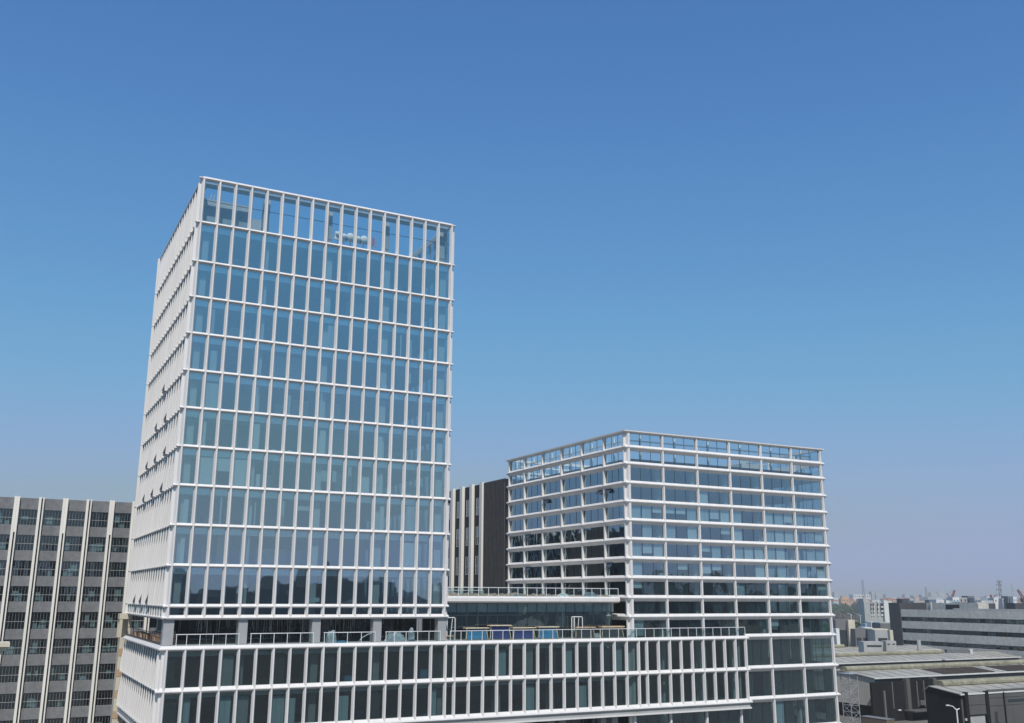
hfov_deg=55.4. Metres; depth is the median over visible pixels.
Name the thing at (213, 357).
window
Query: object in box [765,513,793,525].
window
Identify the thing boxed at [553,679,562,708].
window
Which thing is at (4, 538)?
window
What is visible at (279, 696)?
window
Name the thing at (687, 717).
window
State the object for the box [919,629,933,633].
window
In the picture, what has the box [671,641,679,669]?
window
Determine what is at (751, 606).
window
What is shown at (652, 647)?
window
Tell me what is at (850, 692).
lattice mast
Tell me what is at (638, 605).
window
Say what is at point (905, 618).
window
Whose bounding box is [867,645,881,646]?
window
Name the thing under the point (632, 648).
window
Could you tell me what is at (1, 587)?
window
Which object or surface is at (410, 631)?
terrace railing
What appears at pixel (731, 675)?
window
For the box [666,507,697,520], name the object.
window
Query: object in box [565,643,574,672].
window
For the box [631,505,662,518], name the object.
window
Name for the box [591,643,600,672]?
window
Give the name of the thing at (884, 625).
brown flat block
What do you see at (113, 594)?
window
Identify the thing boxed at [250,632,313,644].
terrace railing
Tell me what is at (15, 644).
window
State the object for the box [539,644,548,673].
window
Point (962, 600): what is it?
grey plant room
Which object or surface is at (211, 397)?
window
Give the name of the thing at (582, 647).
window
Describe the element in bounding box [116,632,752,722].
podium
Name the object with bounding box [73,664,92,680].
window
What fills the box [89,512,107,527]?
window
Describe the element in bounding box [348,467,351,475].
window
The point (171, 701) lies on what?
window
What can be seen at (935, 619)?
window
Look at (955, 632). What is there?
window
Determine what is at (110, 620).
window
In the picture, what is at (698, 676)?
window
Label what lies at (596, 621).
window
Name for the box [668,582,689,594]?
window
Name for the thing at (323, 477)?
window
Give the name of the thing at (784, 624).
window
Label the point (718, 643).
window
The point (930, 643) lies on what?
window
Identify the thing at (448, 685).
window
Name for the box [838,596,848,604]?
village house
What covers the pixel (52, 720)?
window
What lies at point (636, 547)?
window
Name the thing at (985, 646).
window
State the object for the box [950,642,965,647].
window
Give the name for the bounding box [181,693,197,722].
window
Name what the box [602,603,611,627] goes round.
window
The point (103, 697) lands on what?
window
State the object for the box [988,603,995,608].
dark shed
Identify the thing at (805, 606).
window
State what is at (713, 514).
window
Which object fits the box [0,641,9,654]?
cream gate pier
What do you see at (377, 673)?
window
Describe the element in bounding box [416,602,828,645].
ground
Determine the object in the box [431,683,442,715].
window
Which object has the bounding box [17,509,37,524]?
window
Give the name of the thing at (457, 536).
window
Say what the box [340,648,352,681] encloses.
window
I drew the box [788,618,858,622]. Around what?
scrubland
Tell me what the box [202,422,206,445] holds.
window
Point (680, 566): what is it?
window
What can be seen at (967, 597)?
tall grey block
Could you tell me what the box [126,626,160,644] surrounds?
dark flank railing
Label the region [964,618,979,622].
window
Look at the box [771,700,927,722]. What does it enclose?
yard
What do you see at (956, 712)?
street lamp
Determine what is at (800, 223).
sky
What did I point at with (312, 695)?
window
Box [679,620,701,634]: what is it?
window
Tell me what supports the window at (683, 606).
in the ribbon office block at (673, 547)
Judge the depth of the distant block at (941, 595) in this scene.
3946.68 m
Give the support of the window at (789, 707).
in the ribbon office block at (673, 547)
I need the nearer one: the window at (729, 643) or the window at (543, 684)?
the window at (543, 684)
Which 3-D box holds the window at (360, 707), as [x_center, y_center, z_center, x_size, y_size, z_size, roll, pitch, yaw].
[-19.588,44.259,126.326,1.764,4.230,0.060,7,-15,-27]
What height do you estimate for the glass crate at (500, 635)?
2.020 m
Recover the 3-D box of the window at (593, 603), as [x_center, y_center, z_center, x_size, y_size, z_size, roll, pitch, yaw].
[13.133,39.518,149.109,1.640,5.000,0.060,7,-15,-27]
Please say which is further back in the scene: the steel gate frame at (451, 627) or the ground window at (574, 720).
the ground window at (574, 720)
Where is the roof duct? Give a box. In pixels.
[945,649,972,653]
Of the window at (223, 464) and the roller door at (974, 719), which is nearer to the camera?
the window at (223, 464)
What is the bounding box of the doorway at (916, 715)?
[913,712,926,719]
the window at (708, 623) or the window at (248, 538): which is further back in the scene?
the window at (708, 623)
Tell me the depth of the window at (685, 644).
151.19 m
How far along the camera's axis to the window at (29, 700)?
163.75 m
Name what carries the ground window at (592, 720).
in the podium
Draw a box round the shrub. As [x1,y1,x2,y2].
[583,592,596,596]
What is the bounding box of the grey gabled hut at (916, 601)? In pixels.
[908,601,924,602]
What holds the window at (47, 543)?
in the grey office building at (64, 566)
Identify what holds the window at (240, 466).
in the office tower at (295, 438)
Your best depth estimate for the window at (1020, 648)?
310.63 m
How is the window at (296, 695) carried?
in the podium
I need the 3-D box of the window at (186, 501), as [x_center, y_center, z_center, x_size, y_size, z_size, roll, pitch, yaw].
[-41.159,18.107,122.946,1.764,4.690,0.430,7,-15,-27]
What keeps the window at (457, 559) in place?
in the black slatted building at (478, 540)
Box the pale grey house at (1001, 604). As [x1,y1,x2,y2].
[998,598,1004,608]
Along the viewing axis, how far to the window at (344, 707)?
125.37 m
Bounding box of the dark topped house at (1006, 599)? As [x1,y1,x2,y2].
[1001,596,1012,608]
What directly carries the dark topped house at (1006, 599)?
on the ground at (814, 606)
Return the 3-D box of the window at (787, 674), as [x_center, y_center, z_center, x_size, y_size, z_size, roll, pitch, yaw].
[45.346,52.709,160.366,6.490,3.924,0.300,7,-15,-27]
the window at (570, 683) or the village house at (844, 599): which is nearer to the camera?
the window at (570, 683)
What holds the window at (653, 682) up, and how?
in the podium
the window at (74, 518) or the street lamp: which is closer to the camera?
the street lamp
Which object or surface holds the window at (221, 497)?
in the office tower at (295, 438)
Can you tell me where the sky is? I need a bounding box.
[0,0,1023,598]
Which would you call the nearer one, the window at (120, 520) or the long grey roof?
the window at (120, 520)
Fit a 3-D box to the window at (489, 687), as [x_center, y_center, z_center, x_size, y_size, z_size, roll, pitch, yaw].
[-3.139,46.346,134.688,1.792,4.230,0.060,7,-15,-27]
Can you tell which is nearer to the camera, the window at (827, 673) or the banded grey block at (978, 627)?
the window at (827, 673)
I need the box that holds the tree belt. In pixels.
[831,602,857,610]
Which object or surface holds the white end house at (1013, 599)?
on the ground at (814, 606)
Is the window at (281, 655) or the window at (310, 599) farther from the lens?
the window at (310, 599)
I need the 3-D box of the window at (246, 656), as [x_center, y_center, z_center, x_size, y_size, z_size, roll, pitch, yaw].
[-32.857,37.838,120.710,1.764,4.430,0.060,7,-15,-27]
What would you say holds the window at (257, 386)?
in the office tower at (295, 438)
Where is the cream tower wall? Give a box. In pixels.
[846,620,854,646]
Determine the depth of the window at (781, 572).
164.69 m
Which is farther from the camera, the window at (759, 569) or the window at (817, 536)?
the window at (817, 536)
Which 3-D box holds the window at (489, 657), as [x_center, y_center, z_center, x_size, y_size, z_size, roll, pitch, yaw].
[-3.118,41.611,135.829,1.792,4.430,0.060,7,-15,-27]
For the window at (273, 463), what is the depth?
129.03 m
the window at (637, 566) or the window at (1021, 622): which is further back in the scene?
the window at (1021, 622)
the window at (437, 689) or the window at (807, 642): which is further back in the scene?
the window at (807, 642)
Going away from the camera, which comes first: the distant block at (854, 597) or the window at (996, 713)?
the window at (996, 713)
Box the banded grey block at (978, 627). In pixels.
[888,602,1023,659]
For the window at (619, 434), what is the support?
in the ribbon office block at (673, 547)
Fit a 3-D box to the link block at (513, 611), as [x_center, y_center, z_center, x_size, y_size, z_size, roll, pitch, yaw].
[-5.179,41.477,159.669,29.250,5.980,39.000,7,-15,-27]
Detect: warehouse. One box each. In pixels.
[768,644,940,654]
[769,650,1020,686]
[801,659,1023,720]
[923,676,1023,722]
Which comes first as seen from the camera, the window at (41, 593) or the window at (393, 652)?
the window at (393, 652)
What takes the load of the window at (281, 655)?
in the podium
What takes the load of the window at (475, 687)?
in the podium
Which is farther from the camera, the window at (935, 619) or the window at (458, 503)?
the window at (935, 619)
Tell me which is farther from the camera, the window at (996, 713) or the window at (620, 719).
the window at (996, 713)
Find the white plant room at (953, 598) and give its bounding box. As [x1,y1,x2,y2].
[947,597,958,600]
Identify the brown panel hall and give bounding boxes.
[1006,603,1023,611]
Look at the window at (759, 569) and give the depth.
162.52 m
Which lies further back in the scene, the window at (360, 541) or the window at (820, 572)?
the window at (820, 572)
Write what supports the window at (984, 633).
in the banded grey block at (978, 627)
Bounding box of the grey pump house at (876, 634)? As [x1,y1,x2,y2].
[865,628,887,640]
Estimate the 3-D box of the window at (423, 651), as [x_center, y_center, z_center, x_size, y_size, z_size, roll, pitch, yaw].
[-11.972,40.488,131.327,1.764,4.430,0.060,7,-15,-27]
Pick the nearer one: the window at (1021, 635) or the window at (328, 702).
the window at (328, 702)
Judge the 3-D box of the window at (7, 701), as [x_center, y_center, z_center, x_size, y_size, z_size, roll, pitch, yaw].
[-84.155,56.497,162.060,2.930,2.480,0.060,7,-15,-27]
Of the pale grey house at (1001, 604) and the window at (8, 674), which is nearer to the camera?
the window at (8, 674)
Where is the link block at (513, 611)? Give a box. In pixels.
[422,596,619,639]
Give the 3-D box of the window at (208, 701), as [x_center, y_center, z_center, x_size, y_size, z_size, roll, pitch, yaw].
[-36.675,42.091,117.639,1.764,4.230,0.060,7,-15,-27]
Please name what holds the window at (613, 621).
in the ribbon office block at (673, 547)
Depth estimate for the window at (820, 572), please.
168.09 m
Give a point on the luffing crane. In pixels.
(1021, 595)
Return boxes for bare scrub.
[832,610,858,619]
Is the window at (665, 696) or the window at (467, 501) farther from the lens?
the window at (467, 501)
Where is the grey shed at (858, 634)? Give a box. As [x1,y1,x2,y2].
[850,627,871,646]
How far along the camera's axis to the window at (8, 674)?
163.11 m
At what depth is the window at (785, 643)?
161.65 m
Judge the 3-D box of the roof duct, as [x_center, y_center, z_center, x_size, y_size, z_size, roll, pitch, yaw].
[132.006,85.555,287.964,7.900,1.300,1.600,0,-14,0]
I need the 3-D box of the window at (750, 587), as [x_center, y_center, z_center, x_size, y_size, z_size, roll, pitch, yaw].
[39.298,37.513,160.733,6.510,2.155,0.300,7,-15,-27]
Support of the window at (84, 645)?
in the grey office building at (64, 566)
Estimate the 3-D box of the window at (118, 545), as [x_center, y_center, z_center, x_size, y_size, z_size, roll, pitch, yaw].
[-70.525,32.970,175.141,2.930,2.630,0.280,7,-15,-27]
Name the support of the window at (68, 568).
in the grey office building at (64, 566)
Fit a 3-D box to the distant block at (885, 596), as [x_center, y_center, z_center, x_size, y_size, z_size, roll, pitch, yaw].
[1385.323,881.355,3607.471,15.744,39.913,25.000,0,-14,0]
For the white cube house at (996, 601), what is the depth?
659.47 m
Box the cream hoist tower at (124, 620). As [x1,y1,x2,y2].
[110,613,131,722]
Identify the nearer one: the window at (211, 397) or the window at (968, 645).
the window at (211, 397)
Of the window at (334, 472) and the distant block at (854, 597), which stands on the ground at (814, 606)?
the distant block at (854, 597)
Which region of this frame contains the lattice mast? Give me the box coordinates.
[838,670,860,722]
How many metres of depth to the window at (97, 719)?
168.09 m
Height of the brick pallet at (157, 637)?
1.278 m
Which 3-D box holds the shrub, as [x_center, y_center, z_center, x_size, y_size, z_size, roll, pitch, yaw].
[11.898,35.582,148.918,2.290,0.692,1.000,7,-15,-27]
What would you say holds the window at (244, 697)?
in the podium
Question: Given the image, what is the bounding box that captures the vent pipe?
[917,640,922,650]
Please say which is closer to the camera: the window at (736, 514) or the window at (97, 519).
the window at (736, 514)
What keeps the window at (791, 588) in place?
in the ribbon office block at (673, 547)
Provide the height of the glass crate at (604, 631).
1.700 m
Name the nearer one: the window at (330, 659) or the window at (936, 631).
the window at (330, 659)
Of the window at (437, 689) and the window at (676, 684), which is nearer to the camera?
the window at (437, 689)
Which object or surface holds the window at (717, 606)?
in the ribbon office block at (673, 547)
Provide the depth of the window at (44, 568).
168.87 m
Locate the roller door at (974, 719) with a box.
[970,715,985,722]
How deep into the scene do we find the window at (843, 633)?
330.54 m
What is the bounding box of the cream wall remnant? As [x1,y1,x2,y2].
[887,630,893,640]
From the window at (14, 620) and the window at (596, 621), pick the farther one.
the window at (14, 620)
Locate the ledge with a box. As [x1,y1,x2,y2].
[447,592,611,596]
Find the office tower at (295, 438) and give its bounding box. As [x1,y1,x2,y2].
[125,176,455,644]
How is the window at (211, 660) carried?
in the podium
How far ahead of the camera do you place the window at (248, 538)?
125.52 m
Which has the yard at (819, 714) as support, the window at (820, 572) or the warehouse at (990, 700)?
the warehouse at (990, 700)
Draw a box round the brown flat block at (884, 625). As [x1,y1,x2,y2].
[872,622,890,629]
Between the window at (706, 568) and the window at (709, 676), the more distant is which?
the window at (706, 568)
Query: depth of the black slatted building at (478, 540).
193.28 m
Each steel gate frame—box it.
[446,617,455,639]
[571,616,582,637]
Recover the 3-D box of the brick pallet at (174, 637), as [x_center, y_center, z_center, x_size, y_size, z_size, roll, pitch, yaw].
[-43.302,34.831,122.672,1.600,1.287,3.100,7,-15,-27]
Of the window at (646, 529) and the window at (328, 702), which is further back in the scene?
the window at (646, 529)
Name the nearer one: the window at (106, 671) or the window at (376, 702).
the window at (376, 702)
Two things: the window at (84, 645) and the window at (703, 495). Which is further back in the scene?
the window at (84, 645)
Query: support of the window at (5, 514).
in the grey office building at (64, 566)
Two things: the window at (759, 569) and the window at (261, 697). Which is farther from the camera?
the window at (759, 569)
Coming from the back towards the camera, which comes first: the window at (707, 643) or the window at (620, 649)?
the window at (707, 643)
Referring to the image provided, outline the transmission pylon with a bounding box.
[996,580,1001,597]
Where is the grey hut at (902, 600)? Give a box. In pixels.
[896,599,908,602]
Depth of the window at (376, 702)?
127.28 m
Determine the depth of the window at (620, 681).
144.51 m
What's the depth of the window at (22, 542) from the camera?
168.17 m
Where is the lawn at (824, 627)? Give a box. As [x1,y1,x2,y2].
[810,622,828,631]
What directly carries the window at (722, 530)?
in the ribbon office block at (673, 547)
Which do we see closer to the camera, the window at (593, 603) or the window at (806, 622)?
the window at (593, 603)
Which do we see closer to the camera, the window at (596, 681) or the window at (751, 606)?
the window at (596, 681)
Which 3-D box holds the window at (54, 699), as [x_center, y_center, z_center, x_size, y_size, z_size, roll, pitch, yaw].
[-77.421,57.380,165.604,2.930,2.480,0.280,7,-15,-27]
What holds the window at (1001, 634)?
in the banded grey block at (978, 627)
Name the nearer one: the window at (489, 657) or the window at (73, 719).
the window at (489, 657)
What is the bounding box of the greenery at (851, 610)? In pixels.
[832,606,857,614]
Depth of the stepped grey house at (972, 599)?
641.24 m
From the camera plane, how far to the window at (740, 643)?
155.99 m
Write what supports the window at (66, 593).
in the grey office building at (64, 566)
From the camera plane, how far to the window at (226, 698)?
118.67 m
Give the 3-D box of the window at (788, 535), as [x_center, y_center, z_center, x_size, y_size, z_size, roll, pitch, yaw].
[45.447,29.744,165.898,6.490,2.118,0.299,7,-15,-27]
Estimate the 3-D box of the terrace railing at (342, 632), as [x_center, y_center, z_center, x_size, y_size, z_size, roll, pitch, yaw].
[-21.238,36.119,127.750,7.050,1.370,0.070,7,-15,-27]
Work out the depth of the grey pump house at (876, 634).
317.97 m
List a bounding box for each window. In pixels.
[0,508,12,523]
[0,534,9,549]
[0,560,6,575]
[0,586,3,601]
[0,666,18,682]
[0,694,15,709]
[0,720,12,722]
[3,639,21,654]
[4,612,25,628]
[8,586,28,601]
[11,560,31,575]
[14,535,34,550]
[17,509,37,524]
[19,719,37,722]
[20,693,40,708]
[24,665,43,681]
[27,639,46,654]
[30,612,49,628]
[33,586,52,601]
[36,561,55,575]
[39,535,58,550]
[42,510,61,525]
[44,718,62,722]
[46,692,65,707]
[49,665,68,680]
[52,639,71,653]
[54,612,74,628]
[57,586,76,601]
[60,561,79,576]
[63,536,81,551]
[66,511,84,526]
[69,717,87,722]
[71,691,89,706]
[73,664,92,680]
[76,638,95,653]
[79,612,97,628]
[82,587,100,601]
[84,562,102,576]
[87,537,105,551]
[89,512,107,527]
[93,716,109,722]
[95,690,112,705]
[98,663,115,679]
[100,638,117,652]
[103,612,121,627]
[105,587,123,601]
[108,562,125,576]
[110,537,128,552]
[113,513,130,527]
[123,641,139,692]
[128,188,449,615]
[131,615,143,627]
[163,694,179,722]
[165,651,182,687]
[179,538,184,562]
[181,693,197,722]
[182,499,188,522]
[184,651,200,687]
[198,457,212,484]
[200,692,215,722]
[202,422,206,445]
[203,651,218,686]
[205,383,218,407]
[209,350,216,370]
[210,309,214,333]
[217,458,229,471]
[218,692,233,722]
[219,497,221,523]
[221,650,236,685]
[233,459,246,485]
[236,691,251,722]
[238,650,253,685]
[246,538,249,563]
[252,424,259,448]
[254,690,268,722]
[255,386,257,411]
[255,474,259,486]
[256,649,271,684]
[271,690,285,722]
[272,463,274,487]
[273,649,287,683]
[281,501,284,516]
[287,395,290,414]
[288,689,302,722]
[290,649,304,683]
[298,506,308,510]
[305,688,319,722]
[307,648,320,682]
[309,598,319,601]
[319,430,325,453]
[320,470,326,481]
[321,688,335,721]
[323,648,337,681]
[332,471,335,481]
[338,687,351,720]
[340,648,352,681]
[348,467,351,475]
[354,686,367,719]
[355,647,368,680]
[358,540,361,556]
[370,686,382,718]
[371,647,383,680]
[385,685,397,717]
[387,647,399,679]
[401,685,413,717]
[402,646,414,679]
[416,684,427,716]
[417,646,428,678]
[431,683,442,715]
[432,646,443,677]
[446,646,452,677]
[446,683,451,714]
[455,683,466,714]
[456,529,458,546]
[456,558,458,574]
[456,603,466,639]
[456,645,466,677]
[457,502,459,517]
[465,557,467,574]
[466,500,468,516]
[466,528,468,545]
[470,645,480,676]
[470,682,480,713]
[475,556,478,573]
[476,498,478,514]
[476,526,478,544]
[484,645,494,676]
[484,681,494,712]
[487,603,497,629]
[497,603,507,626]
[498,645,508,675]
[498,681,508,711]
[510,434,824,718]
[512,644,522,674]
[512,680,522,710]
[526,644,535,674]
[526,680,535,710]
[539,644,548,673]
[539,679,548,709]
[552,643,561,673]
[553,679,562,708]
[554,719,580,722]
[556,603,565,637]
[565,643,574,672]
[566,678,575,707]
[578,643,587,672]
[579,678,588,707]
[582,717,608,722]
[585,582,599,594]
[589,619,600,633]
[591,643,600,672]
[591,677,600,706]
[593,603,602,625]
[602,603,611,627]
[603,642,612,671]
[604,677,613,705]
[608,620,625,635]
[616,642,624,671]
[616,676,625,705]
[618,716,628,722]
[628,642,636,670]
[629,676,637,704]
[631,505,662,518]
[632,543,663,556]
[633,562,664,575]
[633,582,664,594]
[634,601,665,613]
[634,620,666,635]
[636,714,658,722]
[640,642,645,670]
[641,675,645,703]
[642,525,663,537]
[648,642,656,669]
[649,675,657,703]
[660,641,668,669]
[661,675,669,702]
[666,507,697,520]
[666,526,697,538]
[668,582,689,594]
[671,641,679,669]
[672,674,680,701]
[677,563,699,575]
[678,601,700,613]
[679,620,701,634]
[682,641,690,668]
[682,712,705,722]
[683,674,691,701]
[693,641,701,668]
[695,673,703,700]
[699,491,729,504]
[700,509,730,522]
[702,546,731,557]
[702,564,732,576]
[704,640,712,667]
[705,620,735,634]
[706,673,713,700]
[710,528,730,539]
[712,582,733,595]
[713,601,734,613]
[715,640,723,667]
[717,672,724,699]
[718,709,739,722]
[726,640,734,667]
[727,672,735,698]
[733,511,762,523]
[734,529,763,541]
[735,547,764,558]
[736,583,766,595]
[736,640,744,666]
[738,672,746,698]
[743,702,773,722]
[744,565,765,576]
[746,602,767,612]
[747,640,770,664]
[748,671,771,696]
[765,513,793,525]
[766,530,794,542]
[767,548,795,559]
[769,583,797,595]
[771,619,799,632]
[772,639,801,663]
[774,670,803,694]
[776,566,796,577]
[776,700,805,722]
[796,514,822,526]
[799,566,825,577]
[800,584,827,595]
[801,602,828,612]
[802,619,829,632]
[804,638,831,662]
[805,532,823,542]
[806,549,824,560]
[806,668,833,693]
[808,698,836,722]
[839,630,847,646]
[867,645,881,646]
[904,617,917,620]
[905,628,918,632]
[906,640,916,644]
[918,617,932,621]
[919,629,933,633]
[921,641,934,645]
[933,617,947,621]
[934,629,948,633]
[935,642,949,646]
[948,618,963,622]
[949,630,964,634]
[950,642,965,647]
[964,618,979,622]
[965,631,981,635]
[966,643,982,648]
[980,619,996,623]
[981,631,998,636]
[983,644,999,649]
[995,712,998,722]
[997,619,1014,623]
[999,632,1016,636]
[1000,645,1017,650]
[1008,698,1023,701]
[1015,620,1023,624]
[1016,633,1023,637]
[1018,646,1023,650]
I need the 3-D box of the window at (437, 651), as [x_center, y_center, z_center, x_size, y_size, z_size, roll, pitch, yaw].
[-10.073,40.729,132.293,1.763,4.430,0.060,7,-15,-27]
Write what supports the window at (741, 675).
in the podium
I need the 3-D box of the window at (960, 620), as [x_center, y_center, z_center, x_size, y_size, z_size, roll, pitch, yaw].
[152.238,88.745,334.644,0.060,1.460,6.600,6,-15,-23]
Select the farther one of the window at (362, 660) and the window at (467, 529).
the window at (467, 529)
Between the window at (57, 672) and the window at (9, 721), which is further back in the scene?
the window at (57, 672)
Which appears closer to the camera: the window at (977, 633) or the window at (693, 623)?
the window at (693, 623)
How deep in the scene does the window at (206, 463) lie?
125.15 m
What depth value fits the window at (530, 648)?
138.77 m
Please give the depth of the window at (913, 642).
351.35 m
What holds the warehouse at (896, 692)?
on the yard at (819, 714)
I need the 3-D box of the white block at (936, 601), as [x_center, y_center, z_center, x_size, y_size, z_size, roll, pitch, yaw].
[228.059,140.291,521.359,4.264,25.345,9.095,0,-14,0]
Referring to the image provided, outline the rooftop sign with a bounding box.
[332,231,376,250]
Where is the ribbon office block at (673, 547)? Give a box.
[506,430,840,722]
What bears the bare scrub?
on the scrubland
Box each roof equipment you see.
[858,641,883,651]
[881,640,896,650]
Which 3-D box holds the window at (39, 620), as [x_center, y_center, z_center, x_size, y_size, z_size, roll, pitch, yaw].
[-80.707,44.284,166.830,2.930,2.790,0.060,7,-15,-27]
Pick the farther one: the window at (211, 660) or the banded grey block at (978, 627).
the banded grey block at (978, 627)
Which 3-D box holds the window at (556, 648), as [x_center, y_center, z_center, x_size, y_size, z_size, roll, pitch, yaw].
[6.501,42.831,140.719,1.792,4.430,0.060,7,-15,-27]
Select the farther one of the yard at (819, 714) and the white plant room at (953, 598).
the white plant room at (953, 598)
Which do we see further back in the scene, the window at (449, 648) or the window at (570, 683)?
the window at (570, 683)
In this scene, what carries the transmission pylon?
on the ground at (814, 606)
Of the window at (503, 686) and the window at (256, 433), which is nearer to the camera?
the window at (256, 433)
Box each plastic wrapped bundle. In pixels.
[325,630,336,642]
[384,632,405,641]
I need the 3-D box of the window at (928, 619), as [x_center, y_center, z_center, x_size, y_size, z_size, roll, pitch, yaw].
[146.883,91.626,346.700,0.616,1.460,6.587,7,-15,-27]
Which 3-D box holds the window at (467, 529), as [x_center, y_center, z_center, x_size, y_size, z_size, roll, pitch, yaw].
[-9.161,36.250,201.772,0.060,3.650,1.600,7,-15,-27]
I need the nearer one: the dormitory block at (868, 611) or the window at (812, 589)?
the window at (812, 589)
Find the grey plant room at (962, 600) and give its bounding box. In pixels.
[959,598,966,602]
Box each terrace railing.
[176,633,239,645]
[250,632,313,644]
[324,632,374,642]
[385,631,440,641]
[450,627,744,640]
[456,587,618,596]
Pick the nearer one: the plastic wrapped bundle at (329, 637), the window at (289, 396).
the plastic wrapped bundle at (329, 637)
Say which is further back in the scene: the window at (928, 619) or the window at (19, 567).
the window at (928, 619)
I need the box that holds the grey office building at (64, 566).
[0,496,207,722]
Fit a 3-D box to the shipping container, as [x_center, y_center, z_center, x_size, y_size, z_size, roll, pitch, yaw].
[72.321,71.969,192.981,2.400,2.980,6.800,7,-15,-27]
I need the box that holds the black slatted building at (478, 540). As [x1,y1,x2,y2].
[446,478,574,594]
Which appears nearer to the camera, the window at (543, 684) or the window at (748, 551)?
the window at (543, 684)
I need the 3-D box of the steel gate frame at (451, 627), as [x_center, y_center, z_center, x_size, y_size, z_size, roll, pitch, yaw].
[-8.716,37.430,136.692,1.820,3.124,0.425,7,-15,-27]
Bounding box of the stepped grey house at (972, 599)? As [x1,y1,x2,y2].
[968,598,979,601]
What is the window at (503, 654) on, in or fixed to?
in the podium
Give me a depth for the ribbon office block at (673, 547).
163.03 m
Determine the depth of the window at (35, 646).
165.80 m
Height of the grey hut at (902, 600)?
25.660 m
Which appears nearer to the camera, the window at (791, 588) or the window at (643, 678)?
the window at (643, 678)
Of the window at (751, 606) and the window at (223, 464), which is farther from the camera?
the window at (751, 606)
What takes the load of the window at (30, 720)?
in the grey office building at (64, 566)
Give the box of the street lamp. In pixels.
[946,705,959,722]
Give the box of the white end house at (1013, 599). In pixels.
[1009,597,1016,602]
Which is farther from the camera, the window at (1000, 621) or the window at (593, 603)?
the window at (1000, 621)
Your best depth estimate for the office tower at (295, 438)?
136.73 m
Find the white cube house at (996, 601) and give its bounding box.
[987,598,999,608]
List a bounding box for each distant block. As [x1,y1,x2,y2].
[832,592,837,597]
[849,595,870,600]
[869,592,874,599]
[875,593,882,600]
[883,594,889,598]
[928,592,937,597]
[938,592,944,598]
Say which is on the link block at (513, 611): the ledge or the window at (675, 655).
the ledge
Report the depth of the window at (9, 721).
161.61 m
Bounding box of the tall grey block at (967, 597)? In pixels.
[961,596,973,602]
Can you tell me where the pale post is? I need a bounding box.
[833,628,839,643]
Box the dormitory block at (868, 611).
[857,599,893,621]
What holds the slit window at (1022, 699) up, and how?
in the warehouse at (990, 700)
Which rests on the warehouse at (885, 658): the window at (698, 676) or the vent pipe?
the vent pipe
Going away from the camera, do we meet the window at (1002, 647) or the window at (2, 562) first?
the window at (2, 562)
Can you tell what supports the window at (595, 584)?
in the ribbon office block at (673, 547)
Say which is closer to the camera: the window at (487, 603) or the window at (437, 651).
the window at (437, 651)
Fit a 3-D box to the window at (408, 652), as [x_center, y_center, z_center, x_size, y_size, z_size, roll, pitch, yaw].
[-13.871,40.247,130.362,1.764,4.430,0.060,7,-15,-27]
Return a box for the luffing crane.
[1017,589,1023,602]
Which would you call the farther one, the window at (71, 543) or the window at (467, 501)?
the window at (467, 501)
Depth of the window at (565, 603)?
146.27 m
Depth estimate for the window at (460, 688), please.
132.74 m
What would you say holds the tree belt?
on the ground at (814, 606)
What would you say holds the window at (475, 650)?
in the podium
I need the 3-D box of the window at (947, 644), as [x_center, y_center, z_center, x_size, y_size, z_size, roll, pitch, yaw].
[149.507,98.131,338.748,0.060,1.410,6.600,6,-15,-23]
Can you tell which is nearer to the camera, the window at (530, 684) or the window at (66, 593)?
the window at (530, 684)
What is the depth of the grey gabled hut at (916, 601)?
539.90 m
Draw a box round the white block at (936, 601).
[929,600,943,602]
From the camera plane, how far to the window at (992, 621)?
322.34 m
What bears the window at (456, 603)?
in the link block at (513, 611)
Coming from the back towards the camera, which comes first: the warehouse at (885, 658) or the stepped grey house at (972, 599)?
the stepped grey house at (972, 599)
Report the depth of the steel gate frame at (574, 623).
146.22 m
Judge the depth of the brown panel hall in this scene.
469.96 m
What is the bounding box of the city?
[821,597,1022,608]
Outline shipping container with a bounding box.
[860,715,894,722]
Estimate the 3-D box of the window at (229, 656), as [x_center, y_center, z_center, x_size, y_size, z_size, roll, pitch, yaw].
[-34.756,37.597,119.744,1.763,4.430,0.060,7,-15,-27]

